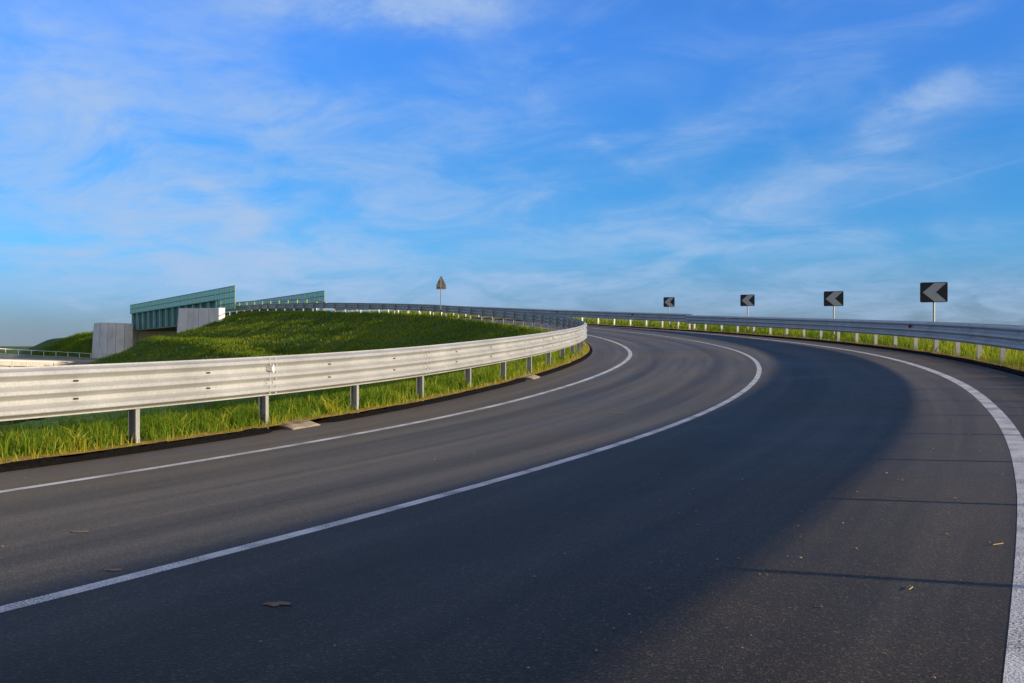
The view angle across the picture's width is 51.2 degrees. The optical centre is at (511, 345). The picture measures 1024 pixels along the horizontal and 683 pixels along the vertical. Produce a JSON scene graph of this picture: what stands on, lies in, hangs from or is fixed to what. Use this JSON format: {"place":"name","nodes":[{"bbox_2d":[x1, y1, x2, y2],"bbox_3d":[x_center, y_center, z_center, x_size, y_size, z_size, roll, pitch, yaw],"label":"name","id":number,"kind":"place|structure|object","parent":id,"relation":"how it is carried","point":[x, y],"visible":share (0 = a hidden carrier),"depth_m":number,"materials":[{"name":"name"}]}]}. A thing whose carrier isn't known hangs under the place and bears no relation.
{"place":"outdoors","nodes":[
{"label":"outdoors","id":0,"kind":"place"},
{"bbox_2d":[0,357,93,361],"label":"road","id":1,"kind":"structure","parent":0,"point":[44,359],"depth_m":138.17,"materials":[{"name":"grey asphalt"}]},
{"bbox_2d":[27,331,92,355],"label":"embankment grass","id":2,"kind":"structure","parent":0,"point":[64,345],"depth_m":166.39,"materials":[{"name":"green plant"}]},
{"bbox_2d":[17,337,137,357],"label":"embankment","id":3,"kind":"structure","parent":0,"point":[83,349],"depth_m":158.29,"materials":[{"name":"green plant"}]},
{"bbox_2d":[92,323,132,357],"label":"retaining wall","id":4,"kind":"structure","parent":3,"relation":"on","point":[111,338],"depth_m":152.21,"materials":[{"name":"concrete"}]},
{"bbox_2d":[71,530,290,605],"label":"dirt","id":5,"kind":"structure","parent":0,"point":[276,603],"depth_m":4.22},
{"bbox_2d":[0,346,497,425],"bbox_3d":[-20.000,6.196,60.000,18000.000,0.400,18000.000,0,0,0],"label":"ground","id":6,"kind":"structure","parent":0,"point":[9,351],"depth_m":939.59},
{"bbox_2d":[0,359,91,367],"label":"concrete wall","id":7,"kind":"structure","parent":6,"relation":"on","point":[16,363],"depth_m":112.06,"materials":[{"name":"beige concrete"}]},
{"bbox_2d":[0,353,98,359],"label":"concrete wall","id":8,"kind":"structure","parent":6,"relation":"on","point":[37,356],"depth_m":140.44,"materials":[{"name":"beige concrete"}]},
{"bbox_2d":[0,348,109,357],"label":"metal railing","id":9,"kind":"object","parent":8,"relation":"on","point":[51,351],"visible":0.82,"depth_m":140.85,"materials":[{"name":"silver metal"}]},
{"bbox_2d":[132,300,318,345],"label":"bridge","id":10,"kind":"structure","parent":6,"relation":"on","point":[149,324],"depth_m":144.45,"materials":[{"name":"teal paint"}]},
{"bbox_2d":[130,285,235,313],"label":"fence","id":11,"kind":"object","parent":10,"relation":"on","point":[225,297],"visible":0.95,"depth_m":127.30,"materials":[{"name":"green paint"}]},
{"bbox_2d":[225,290,324,312],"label":"fence","id":12,"kind":"object","parent":10,"relation":"on","point":[319,295],"visible":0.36,"depth_m":132.60,"materials":[{"name":"metal"}]},
{"bbox_2d":[0,312,589,463],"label":"embankment","id":13,"kind":"structure","parent":0,"point":[99,449],"depth_m":69.58,"materials":[{"name":"green plant"}]},
{"bbox_2d":[0,360,84,366],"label":"metal railing","id":14,"kind":"object","parent":13,"relation":"on","point":[42,361],"visible":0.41,"depth_m":109.52,"materials":[{"name":"silver metal"}]},
{"bbox_2d":[177,308,224,332],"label":"retaining wall","id":15,"kind":"structure","parent":13,"relation":"on","point":[190,318],"depth_m":113.11,"materials":[{"name":"concrete"}]},
{"bbox_2d":[0,298,586,446],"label":"guardrail","id":16,"kind":"object","parent":13,"relation":"on","point":[49,391],"visible":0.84,"depth_m":13.76,"materials":[{"name":"metal"}]},
{"bbox_2d":[0,332,588,461],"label":"verge grass","id":17,"kind":"structure","parent":13,"relation":"on","point":[159,424],"depth_m":13.81,"materials":[{"name":"green plant"}]},
{"bbox_2d":[76,309,553,455],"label":"embankment grass","id":18,"kind":"structure","parent":13,"relation":"on","point":[223,340],"depth_m":83.58,"materials":[{"name":"green plant"}]},
{"bbox_2d":[436,276,445,315],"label":"warning sign","id":19,"kind":"object","parent":13,"relation":"on","point":[441,284],"visible":0.88,"depth_m":75.57,"materials":[{"name":"metal"}]},
{"bbox_2d":[0,317,1023,682],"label":"road","id":20,"kind":"structure","parent":0,"point":[448,589],"depth_m":5.63,"materials":[{"name":"grey asphalt"}]},
{"bbox_2d":[0,428,274,472],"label":"kerb","id":21,"kind":"structure","parent":20,"relation":"on","point":[28,464],"depth_m":11.19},
{"bbox_2d":[269,419,319,430],"bbox_3d":[-3.042,1.107,14.207,0.740,0.231,0.643,0,0,23],"label":"drain chute","id":22,"kind":"object","parent":20,"relation":"on","point":[297,425],"visible":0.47,"depth_m":13.97,"materials":[{"name":"concrete"}]},
{"bbox_2d":[0,322,631,492],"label":"edge line","id":23,"kind":"object","parent":20,"relation":"on","point":[604,372],"visible":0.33,"depth_m":12.36,"materials":[{"name":"paint"}]},
{"bbox_2d":[0,320,761,612],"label":"line","id":24,"kind":"object","parent":20,"relation":"on","point":[39,599],"visible":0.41,"depth_m":6.16,"materials":[{"name":"paint"}]},
{"bbox_2d":[315,378,525,422],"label":"kerb","id":25,"kind":"structure","parent":20,"relation":"on","point":[348,416],"depth_m":17.11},
{"bbox_2d":[508,374,539,381],"bbox_3d":[0.188,0.753,23.694,0.740,0.234,0.640,0,0,15],"label":"drain chute","id":26,"kind":"object","parent":20,"relation":"on","point":[530,376],"visible":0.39,"depth_m":23.49,"materials":[{"name":"concrete"}]},
{"bbox_2d":[535,328,592,375],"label":"kerb","id":27,"kind":"structure","parent":20,"relation":"on","point":[576,361],"depth_m":27.86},
{"bbox_2d":[397,314,1023,376],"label":"kerb","id":28,"kind":"structure","parent":20,"relation":"on","point":[1011,371],"depth_m":35.72,"materials":[{"name":"grey concrete"}]},
{"bbox_2d":[435,316,1023,682],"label":"edge line","id":29,"kind":"object","parent":20,"relation":"on","point":[1014,667],"visible":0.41,"depth_m":5.25,"materials":[{"name":"paint"}]},
{"bbox_2d":[0,0,1023,345],"label":"sky","id":30,"kind":"structure","parent":0,"point":[578,155],"materials":[{"name":"blue"}]},
{"bbox_2d":[403,312,1023,374],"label":"embankment","id":31,"kind":"structure","parent":0,"point":[1013,367],"depth_m":43.43,"materials":[{"name":"green plant"}]},
{"bbox_2d":[333,306,695,329],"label":"guardrail","id":32,"kind":"object","parent":31,"relation":"on","point":[661,317],"visible":0.43,"depth_m":76.07,"materials":[{"name":"metal"}]},
{"bbox_2d":[663,297,674,323],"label":"chevron sign","id":33,"kind":"object","parent":31,"relation":"on","point":[669,302],"visible":0.87,"depth_m":68.92,"materials":[{"name":"metal"}]},
{"bbox_2d":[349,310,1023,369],"bbox_3d":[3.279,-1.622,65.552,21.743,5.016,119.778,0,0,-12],"label":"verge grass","id":34,"kind":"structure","parent":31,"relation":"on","point":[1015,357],"depth_m":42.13,"materials":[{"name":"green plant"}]},
{"bbox_2d":[740,294,754,330],"bbox_3d":[12.726,-1.550,57.672,0.772,2.400,0.107,0,0,27],"label":"chevron sign","id":35,"kind":"object","parent":31,"relation":"on","point":[747,300],"visible":0.84,"depth_m":57.63,"materials":[{"name":"metal"}]},
{"bbox_2d":[824,291,843,334],"bbox_3d":[13.780,-1.135,45.736,0.816,2.382,0.107,0,0,27],"label":"chevron sign","id":36,"kind":"object","parent":31,"relation":"on","point":[833,298],"visible":0.86,"depth_m":45.71,"materials":[{"name":"metal"}]},
{"bbox_2d":[685,315,1023,367],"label":"guardrail","id":37,"kind":"object","parent":31,"relation":"on","point":[1003,338],"visible":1,"depth_m":34.00,"materials":[{"name":"metal"}]},
{"bbox_2d":[920,282,947,353],"bbox_3d":[13.328,-0.764,33.732,0.812,2.468,0.107,0,0,27],"label":"chevron sign","id":38,"kind":"object","parent":31,"relation":"on","point":[933,292],"visible":0.86,"depth_m":33.70,"materials":[{"name":"metal"}]}
]}

